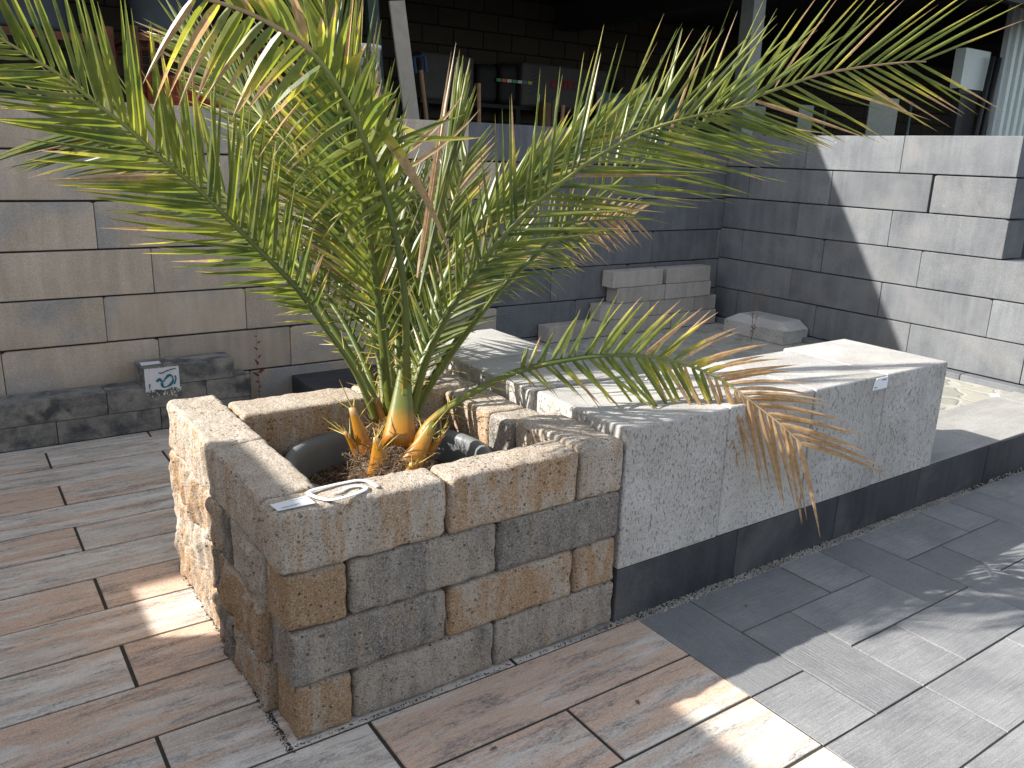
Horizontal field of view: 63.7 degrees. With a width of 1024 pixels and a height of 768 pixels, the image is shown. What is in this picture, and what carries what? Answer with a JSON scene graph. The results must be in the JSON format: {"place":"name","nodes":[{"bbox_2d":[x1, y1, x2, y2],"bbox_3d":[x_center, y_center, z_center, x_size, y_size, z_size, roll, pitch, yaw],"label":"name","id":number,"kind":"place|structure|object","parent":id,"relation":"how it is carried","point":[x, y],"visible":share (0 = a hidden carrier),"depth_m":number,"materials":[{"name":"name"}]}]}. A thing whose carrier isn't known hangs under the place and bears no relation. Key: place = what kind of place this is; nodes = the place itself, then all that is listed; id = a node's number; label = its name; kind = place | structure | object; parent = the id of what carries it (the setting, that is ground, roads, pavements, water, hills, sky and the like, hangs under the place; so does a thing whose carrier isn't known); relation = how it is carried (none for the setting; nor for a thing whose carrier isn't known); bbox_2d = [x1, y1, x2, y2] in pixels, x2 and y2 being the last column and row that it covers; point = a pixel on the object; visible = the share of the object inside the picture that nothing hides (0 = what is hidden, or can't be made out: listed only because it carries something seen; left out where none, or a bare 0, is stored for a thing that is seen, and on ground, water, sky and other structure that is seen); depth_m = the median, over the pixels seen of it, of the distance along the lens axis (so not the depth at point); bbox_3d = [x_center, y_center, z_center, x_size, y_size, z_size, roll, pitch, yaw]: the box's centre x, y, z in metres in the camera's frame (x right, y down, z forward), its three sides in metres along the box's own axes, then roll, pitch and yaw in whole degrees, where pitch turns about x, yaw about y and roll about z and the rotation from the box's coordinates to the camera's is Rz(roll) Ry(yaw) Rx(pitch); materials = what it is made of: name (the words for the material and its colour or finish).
{"place":"outdoors","nodes":[
{"label":"outdoors","id":0,"kind":"place"},
{"bbox_2d":[0,429,853,767],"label":"wood look paving","id":1,"kind":"structure","parent":0,"point":[68,621],"depth_m":2.43,"materials":[{"name":"stone"}]},
{"bbox_2d":[167,373,622,738],"bbox_3d":[-0.448,0.433,2.834,1.168,0.666,1.146,-9,19,-34],"label":"raised planter","id":2,"kind":"object","parent":1,"relation":"on","point":[395,587],"visible":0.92,"depth_m":2.39,"materials":[{"name":"stone"}]},
{"bbox_2d":[270,496,314,510],"bbox_3d":[-0.548,0.298,2.057,0.100,0.002,0.054,-9,19,-34],"label":"label strip","id":3,"kind":"object","parent":2,"relation":"on","point":[294,503],"visible":1,"depth_m":2.05,"materials":[{"name":"white"}]},
{"bbox_2d":[306,479,379,500],"bbox_3d":[-0.439,0.276,2.147,0.184,0.003,0.104,-9,19,-34],"label":"looped strip","id":4,"kind":"object","parent":2,"relation":"on","point":[310,494],"visible":1,"depth_m":2.15,"materials":[{"name":"white plastic"}]},
{"bbox_2d":[178,566,617,753],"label":"dirt crumbs","id":5,"kind":"object","parent":1,"relation":"on","point":[270,714],"visible":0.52,"depth_m":2.33,"materials":[{"name":"soil"}]},
{"bbox_2d":[0,428,1023,767],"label":"ground","id":6,"kind":"structure","parent":0,"point":[166,762],"depth_m":2.42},
{"bbox_2d":[0,369,251,452],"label":"edging wall","id":7,"kind":"structure","parent":6,"relation":"on","point":[43,418],"depth_m":4.34,"materials":[{"name":"grey concrete"}]},
{"bbox_2d":[149,387,181,396],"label":"plaster splashes","id":8,"kind":"object","parent":7,"relation":"attached to","point":[167,393],"visible":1,"depth_m":4.52,"materials":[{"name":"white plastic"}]},
{"bbox_2d":[134,352,234,387],"bbox_3d":[-1.836,-0.084,4.630,0.492,0.111,0.182,-9,19,-34],"label":"edging block","id":9,"kind":"object","parent":7,"relation":"on","point":[206,366],"depth_m":4.60,"materials":[{"name":"grey concrete"}]},
{"bbox_2d":[140,361,160,365],"bbox_3d":[-1.976,-0.113,4.500,0.103,0.001,0.074,-9,19,-34],"label":"label strip","id":10,"kind":"object","parent":9,"relation":"on","point":[149,363],"visible":1,"depth_m":4.50,"materials":[{"name":"white paper"}]},
{"bbox_2d":[144,366,179,392],"bbox_3d":[-1.899,-0.027,4.475,0.177,0.133,0.007,-9,19,-34],"label":"sign","id":11,"kind":"object","parent":9,"relation":"attached to","point":[164,378],"visible":1,"depth_m":4.47,"materials":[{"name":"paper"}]},
{"bbox_2d":[0,98,499,399],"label":"block wall","id":12,"kind":"structure","parent":6,"relation":"on","point":[88,297],"depth_m":4.43,"materials":[{"name":"beige concrete"}]},
{"bbox_2d":[252,336,265,397],"bbox_3d":[-1.507,-0.099,4.911,0.083,0.500,0.025,-3,16,-17],"label":"red weed","id":13,"kind":"object","parent":6,"relation":"on","point":[261,370],"visible":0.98,"depth_m":4.91,"materials":[{"name":"plant"}]},
{"bbox_2d":[292,365,378,392],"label":"step block","id":14,"kind":"structure","parent":6,"relation":"on","point":[310,382],"depth_m":5.04,"materials":[{"name":"concrete"}]},
{"bbox_2d":[0,0,1023,258],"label":"hall building","id":15,"kind":"structure","parent":6,"relation":"on","point":[556,32],"depth_m":12.34,"materials":[{"name":"metal"}]},
{"bbox_2d":[0,25,116,100],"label":"crate","id":16,"kind":"object","parent":15,"relation":"on","point":[59,35],"visible":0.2,"depth_m":5.48,"materials":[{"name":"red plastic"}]},
{"bbox_2d":[0,0,68,31],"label":"drum","id":17,"kind":"object","parent":16,"relation":"on","point":[49,8],"visible":0.32,"depth_m":5.24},
{"bbox_2d":[114,25,306,107],"bbox_3d":[-2.290,-1.934,6.255,1.220,1.260,0.820,-9,19,-34],"label":"crate","id":18,"kind":"object","parent":15,"relation":"on","point":[141,48],"visible":0.09,"depth_m":5.80,"materials":[{"name":"brown wood"}]},
{"bbox_2d":[128,0,202,35],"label":"drum","id":19,"kind":"object","parent":18,"relation":"on","point":[152,11],"visible":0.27,"depth_m":5.62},
{"bbox_2d":[363,86,384,95],"bbox_3d":[-1.136,-1.800,6.420,0.200,0.981,0.260,-9,19,-34],"label":"stacked box","id":20,"kind":"object","parent":15,"relation":"on","point":[383,88],"visible":0.07,"depth_m":6.23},
{"bbox_2d":[355,43,380,83],"bbox_3d":[-1.107,-2.407,6.229,0.240,0.290,0.245,-9,19,-34],"label":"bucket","id":21,"kind":"object","parent":20,"relation":"on","point":[378,51],"visible":0.09,"depth_m":6.14,"materials":[{"name":"white plastic"}]},
{"bbox_2d":[364,0,386,117],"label":"green post","id":22,"kind":"object","parent":15,"relation":"on","point":[369,5],"visible":0.3,"depth_m":6.21,"materials":[{"name":"metal"}]},
{"bbox_2d":[389,0,419,119],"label":"plank board","id":23,"kind":"object","parent":15,"relation":"on","point":[399,23],"visible":0.57,"depth_m":6.34,"materials":[{"name":"grey wood"}]},
{"bbox_2d":[412,55,428,119],"bbox_3d":[-0.693,-2.042,6.830,0.124,1.268,0.036,-18,24,-31],"label":"tool handle","id":24,"kind":"object","parent":15,"relation":"on","point":[423,93],"visible":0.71,"depth_m":6.67,"materials":[{"name":"brown wood"}]},
{"bbox_2d":[444,71,451,103],"bbox_3d":[-0.618,-2.032,6.975,0.035,1.180,0.036,3,12,-36],"label":"tool handle","id":25,"kind":"object","parent":15,"relation":"on","point":[447,82],"visible":0.09,"depth_m":6.87,"materials":[{"name":"brown wood"}]},
{"bbox_2d":[477,83,480,122],"bbox_3d":[-0.289,-2.075,7.287,0.034,1.100,0.036,-11,20,-33],"label":"tool handle","id":26,"kind":"object","parent":15,"relation":"on","point":[478,102],"visible":0.34,"depth_m":7.16,"materials":[{"name":"brown wood"}]},
{"bbox_2d":[401,99,595,124],"bbox_3d":[0.051,-3.503,12.277,3.500,1.187,0.550,-9,19,-34],"label":"storage shelf","id":27,"kind":"object","parent":15,"relation":"on","point":[500,109],"visible":0.23,"depth_m":11.85,"materials":[{"name":"black metal"}]},
{"bbox_2d":[411,51,473,101],"bbox_3d":[-0.984,-4.190,11.281,0.830,0.597,0.440,-9,19,-34],"label":"wrapped package","id":28,"kind":"object","parent":27,"relation":"on","point":[435,75],"visible":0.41,"depth_m":11.03},
{"bbox_2d":[472,64,496,103],"bbox_3d":[-0.446,-4.244,11.670,0.360,0.527,0.410,-9,19,-34],"label":"black sack","id":29,"kind":"object","parent":27,"relation":"on","point":[485,75],"visible":0.63,"depth_m":11.50,"materials":[{"name":"plastic"}]},
{"bbox_2d":[492,63,516,104],"bbox_3d":[-0.148,-4.309,11.864,0.320,0.567,0.410,-9,19,-34],"label":"black sack","id":30,"kind":"object","parent":27,"relation":"on","point":[505,91],"visible":0.66,"depth_m":11.69,"materials":[{"name":"plastic"}]},
{"bbox_2d":[510,62,608,110],"bbox_3d":[0.683,-4.447,12.402,1.620,0.600,0.457,-9,19,-34],"label":"wrapped package","id":31,"kind":"object","parent":27,"relation":"on","point":[526,94],"visible":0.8,"depth_m":12.09},
{"bbox_2d":[496,78,534,84],"bbox_3d":[0.051,-4.293,11.697,0.660,0.042,0.026,-9,19,-34],"label":"taped rail","id":32,"kind":"object","parent":31,"relation":"attached to","point":[513,81],"visible":1,"depth_m":11.67,"materials":[{"name":"multicoloured plastic"}]},
{"bbox_2d":[539,103,550,126],"bbox_3d":[0.460,-3.436,11.989,0.140,1.240,0.100,-9,19,-34],"label":"timber offcut","id":33,"kind":"object","parent":15,"relation":"on","point":[547,113],"visible":0.36,"depth_m":11.83,"materials":[{"name":"brown wood"}]},
{"bbox_2d":[550,98,555,126],"bbox_3d":[0.585,-3.494,12.061,0.078,1.320,0.080,-9,19,-34],"label":"pipe","id":34,"kind":"object","parent":15,"relation":"on","point":[553,102],"visible":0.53,"depth_m":11.90,"materials":[{"name":"grey metal"}]},
{"bbox_2d":[560,105,564,124],"bbox_3d":[0.447,-2.153,7.880,0.034,0.980,0.036,-5,17,-34],"label":"tool handle","id":35,"kind":"object","parent":15,"relation":"on","point":[562,111],"visible":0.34,"depth_m":7.77,"materials":[{"name":"brown wood"}]},
{"bbox_2d":[752,106,765,134],"bbox_3d":[2.637,-2.452,8.989,0.200,1.100,0.012,-9,19,-34],"label":"glass pane","id":36,"kind":"object","parent":15,"relation":"on","point":[762,108],"visible":0.21,"depth_m":8.88,"materials":[{"name":"glass"}]},
{"bbox_2d":[795,104,813,134],"bbox_3d":[3.316,-2.599,9.482,0.260,1.160,0.012,-9,19,-34],"label":"glass pane","id":37,"kind":"object","parent":15,"relation":"on","point":[800,121],"visible":0.21,"depth_m":9.36,"materials":[{"name":"glass"}]},
{"bbox_2d":[820,109,826,135],"bbox_3d":[3.716,-2.719,9.979,0.037,1.150,0.037,12,18,31],"label":"steel rod","id":38,"kind":"object","parent":15,"relation":"on","point":[823,119],"visible":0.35,"depth_m":9.85,"materials":[{"name":"grey metal"}]},
{"bbox_2d":[864,96,899,135],"bbox_3d":[4.591,-2.897,10.371,0.620,1.340,0.012,-9,19,-34],"label":"glass pane","id":39,"kind":"object","parent":15,"relation":"on","point":[880,122],"visible":0.14,"depth_m":10.25,"materials":[{"name":"glass"}]},
{"bbox_2d":[905,101,912,135],"bbox_3d":[5.202,-3.043,10.948,0.037,1.350,0.037,-1,16,-12],"label":"steel rod","id":40,"kind":"object","parent":15,"relation":"on","point":[908,121],"visible":0.35,"depth_m":10.82,"materials":[{"name":"grey metal"}]},
{"bbox_2d":[947,48,990,135],"bbox_3d":[6.168,-3.489,11.341,0.640,2.060,0.140,-9,19,-34],"label":"pale container","id":41,"kind":"object","parent":15,"relation":"on","point":[970,68],"visible":0.62,"depth_m":11.13,"materials":[{"name":"white plastic"}]},
{"bbox_2d":[972,56,995,135],"bbox_3d":[6.363,-3.436,11.307,0.071,2.000,0.070,-2,15,-35],"label":"dark bar","id":42,"kind":"object","parent":15,"relation":"on","point":[984,94],"visible":0.65,"depth_m":11.18,"materials":[{"name":"black metal"}]},
{"bbox_2d":[979,57,1001,135],"bbox_3d":[6.503,-3.458,11.401,0.071,2.000,0.070,-2,15,-35],"label":"dark bar","id":43,"kind":"object","parent":15,"relation":"on","point":[991,94],"visible":0.65,"depth_m":11.27,"materials":[{"name":"black metal"}]},
{"bbox_2d":[468,122,737,340],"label":"block wall","id":44,"kind":"structure","parent":6,"relation":"on","point":[688,235],"depth_m":6.32,"materials":[{"name":"concrete"}]},
{"bbox_2d":[610,433,1023,622],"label":"kerb","id":45,"kind":"structure","parent":6,"relation":"on","point":[642,586],"depth_m":3.30,"materials":[{"name":"concrete"}]},
{"bbox_2d":[537,376,728,568],"bbox_3d":[0.419,0.294,3.006,0.480,0.497,0.492,-9,19,-34],"label":"concrete cube","id":46,"kind":"object","parent":45,"relation":"on","point":[669,491],"visible":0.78,"depth_m":2.81,"materials":[{"name":"grey concrete"}]},
{"bbox_2d":[639,362,813,535],"bbox_3d":[0.815,0.232,3.276,0.478,0.497,0.492,-9,19,-34],"label":"concrete cube","id":47,"kind":"object","parent":45,"relation":"on","point":[745,500],"visible":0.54,"depth_m":3.08,"materials":[{"name":"grey concrete"}]},
{"bbox_2d":[719,350,886,507],"bbox_3d":[1.212,0.171,3.542,0.477,0.497,0.497,-9,19,-34],"label":"concrete cube","id":48,"kind":"object","parent":45,"relation":"on","point":[855,403],"visible":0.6,"depth_m":3.36,"materials":[{"name":"grey concrete"}]},
{"bbox_2d":[872,376,887,390],"bbox_3d":[1.514,-0.002,3.387,0.102,0.050,0.004,-9,19,-34],"label":"label card","id":49,"kind":"object","parent":48,"relation":"attached to","point":[881,383],"visible":1,"depth_m":3.39,"materials":[{"name":"white paper"}]},
{"bbox_2d":[784,339,947,484],"bbox_3d":[1.597,0.106,3.820,0.473,0.497,0.528,-9,19,-34],"label":"concrete cube","id":50,"kind":"object","parent":45,"relation":"on","point":[913,392],"visible":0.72,"depth_m":3.63,"materials":[{"name":"grey concrete"}]},
{"bbox_2d":[929,392,1023,464],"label":"slab paving","id":51,"kind":"structure","parent":45,"relation":"on","point":[962,429],"depth_m":4.42,"materials":[{"name":"grey concrete"}]},
{"bbox_2d":[616,467,1023,625],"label":"gravel strip","id":52,"kind":"object","parent":6,"relation":"on","point":[881,523],"visible":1,"depth_m":3.32,"materials":[{"name":"grey gravel"}]},
{"bbox_2d":[714,135,1023,393],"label":"block wall","id":53,"kind":"structure","parent":6,"relation":"on","point":[911,244],"depth_m":5.75,"materials":[{"name":"concrete"}]},
{"bbox_2d":[610,80,638,93],"bbox_3d":[1.774,-4.022,13.388,0.440,1.700,0.440,-9,19,-34],"label":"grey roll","id":54,"kind":"object","parent":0,"point":[625,86],"visible":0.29,"depth_m":13.00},
{"bbox_2d":[595,92,693,133],"bbox_3d":[2.143,-3.837,13.206,2.100,1.470,0.030,-9,16,-34],"label":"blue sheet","id":55,"kind":"object","parent":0,"point":[620,98],"visible":0.21,"depth_m":13.17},
{"bbox_2d":[529,322,1009,411],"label":"flagstone paving","id":56,"kind":"structure","parent":0,"point":[956,393],"depth_m":5.99,"materials":[{"name":"beige stone"}]},
{"bbox_2d":[415,329,551,375],"bbox_3d":[-0.165,0.054,3.792,0.480,0.497,0.494,-9,19,-34],"label":"concrete cube","id":57,"kind":"object","parent":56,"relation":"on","point":[484,344],"visible":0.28,"depth_m":3.65,"materials":[{"name":"grey concrete"}]},
{"bbox_2d":[461,350,622,410],"bbox_3d":[0.117,0.173,3.400,0.480,0.497,0.488,-9,19,-34],"label":"concrete cube","id":58,"kind":"object","parent":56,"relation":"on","point":[478,372],"visible":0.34,"depth_m":3.25,"materials":[{"name":"grey concrete"}]},
{"bbox_2d":[538,322,573,342],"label":"concrete block","id":59,"kind":"object","parent":56,"relation":"on","point":[545,331],"depth_m":6.07,"materials":[{"name":"grey concrete"}]},
{"bbox_2d":[565,319,624,339],"bbox_3d":[0.635,-0.433,6.339,0.512,0.118,0.123,-9,19,-34],"label":"concrete block","id":60,"kind":"object","parent":56,"relation":"on","point":[592,329],"depth_m":6.25,"materials":[{"name":"grey concrete"}]},
{"bbox_2d":[590,301,649,320],"bbox_3d":[0.847,-0.582,6.445,0.512,0.120,0.125,-9,19,-34],"label":"concrete block","id":61,"kind":"object","parent":60,"relation":"on","point":[620,313],"depth_m":6.36,"materials":[{"name":"grey concrete"}]},
{"bbox_2d":[606,284,664,303],"bbox_3d":[0.977,-0.719,6.494,0.504,0.119,0.130,-9,19,-34],"label":"concrete block","id":62,"kind":"object","parent":61,"relation":"on","point":[641,293],"depth_m":6.41,"materials":[{"name":"grey concrete"}]},
{"bbox_2d":[602,267,662,287],"bbox_3d":[0.945,-0.833,6.437,0.520,0.123,0.129,-9,19,-34],"label":"concrete block","id":63,"kind":"object","parent":62,"relation":"on","point":[629,277],"depth_m":6.36,"materials":[{"name":"grey concrete"}]},
{"bbox_2d":[624,313,670,333],"bbox_3d":[1.055,-0.497,6.617,0.492,0.118,0.129,-9,19,-34],"label":"concrete block","id":64,"kind":"object","parent":56,"relation":"on","point":[649,321],"depth_m":6.56,"materials":[{"name":"grey concrete"}]},
{"bbox_2d":[649,296,694,315],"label":"concrete block","id":65,"kind":"object","parent":64,"relation":"on","point":[663,306],"depth_m":6.68,"materials":[{"name":"grey concrete"}]},
{"bbox_2d":[662,280,710,298],"bbox_3d":[1.404,-0.784,6.778,0.518,0.119,0.134,-9,19,-34],"label":"concrete block","id":66,"kind":"object","parent":65,"relation":"on","point":[686,289],"depth_m":6.72,"materials":[{"name":"grey concrete"}]},
{"bbox_2d":[657,264,710,283],"bbox_3d":[1.403,-0.903,6.745,0.498,0.123,0.128,-9,19,-34],"label":"concrete block","id":67,"kind":"object","parent":66,"relation":"on","point":[685,273],"depth_m":6.68,"materials":[{"name":"grey concrete"}]},
{"bbox_2d":[670,309,715,327],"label":"concrete block","id":68,"kind":"object","parent":56,"relation":"on","point":[694,319],"depth_m":6.84,"materials":[{"name":"grey concrete"}]},
{"bbox_2d":[694,293,715,310],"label":"concrete block","id":69,"kind":"object","parent":68,"relation":"on","point":[705,302],"depth_m":6.89,"materials":[{"name":"grey concrete"}]},
{"bbox_2d":[747,286,772,339],"bbox_3d":[1.868,-0.550,6.303,0.167,0.446,0.180,-9,19,-34],"label":"dry weed","id":70,"kind":"object","parent":56,"relation":"on","point":[758,307],"visible":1,"depth_m":6.29,"materials":[{"name":"plant"}]},
{"bbox_2d":[723,311,807,344],"bbox_3d":[2.003,-0.456,6.520,0.290,0.155,0.580,-9,19,-34],"label":"chamfered stone","id":71,"kind":"object","parent":56,"relation":"on","point":[777,329],"visible":0.92,"depth_m":6.38,"materials":[{"name":"concrete"}]},
{"bbox_2d":[638,471,1023,767],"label":"grey paving","id":72,"kind":"structure","parent":0,"point":[926,727],"depth_m":2.77,"materials":[{"name":"grey tile"}]},
{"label":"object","id":73,"kind":"object","parent":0,"visible":0},
{"bbox_2d":[285,426,492,487],"bbox_3d":[-0.406,0.425,2.776,0.700,0.391,0.700,-9,19,-34],"label":"plant pot","id":74,"kind":"object","parent":73,"relation":"on","point":[307,458],"visible":0.21,"depth_m":2.90,"materials":[{"name":"grey plastic"}]},
{"bbox_2d":[309,455,445,485],"bbox_3d":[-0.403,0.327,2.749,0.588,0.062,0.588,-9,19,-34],"label":"potting soil","id":75,"kind":"structure","parent":74,"relation":"in","point":[322,481],"depth_m":2.83,"materials":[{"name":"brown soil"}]},
{"bbox_2d":[0,0,1022,534],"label":"palm tree","id":76,"kind":"object","parent":75,"relation":"on","point":[368,234],"visible":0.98,"depth_m":2.50,"materials":[{"name":"green plant"}]}
]}

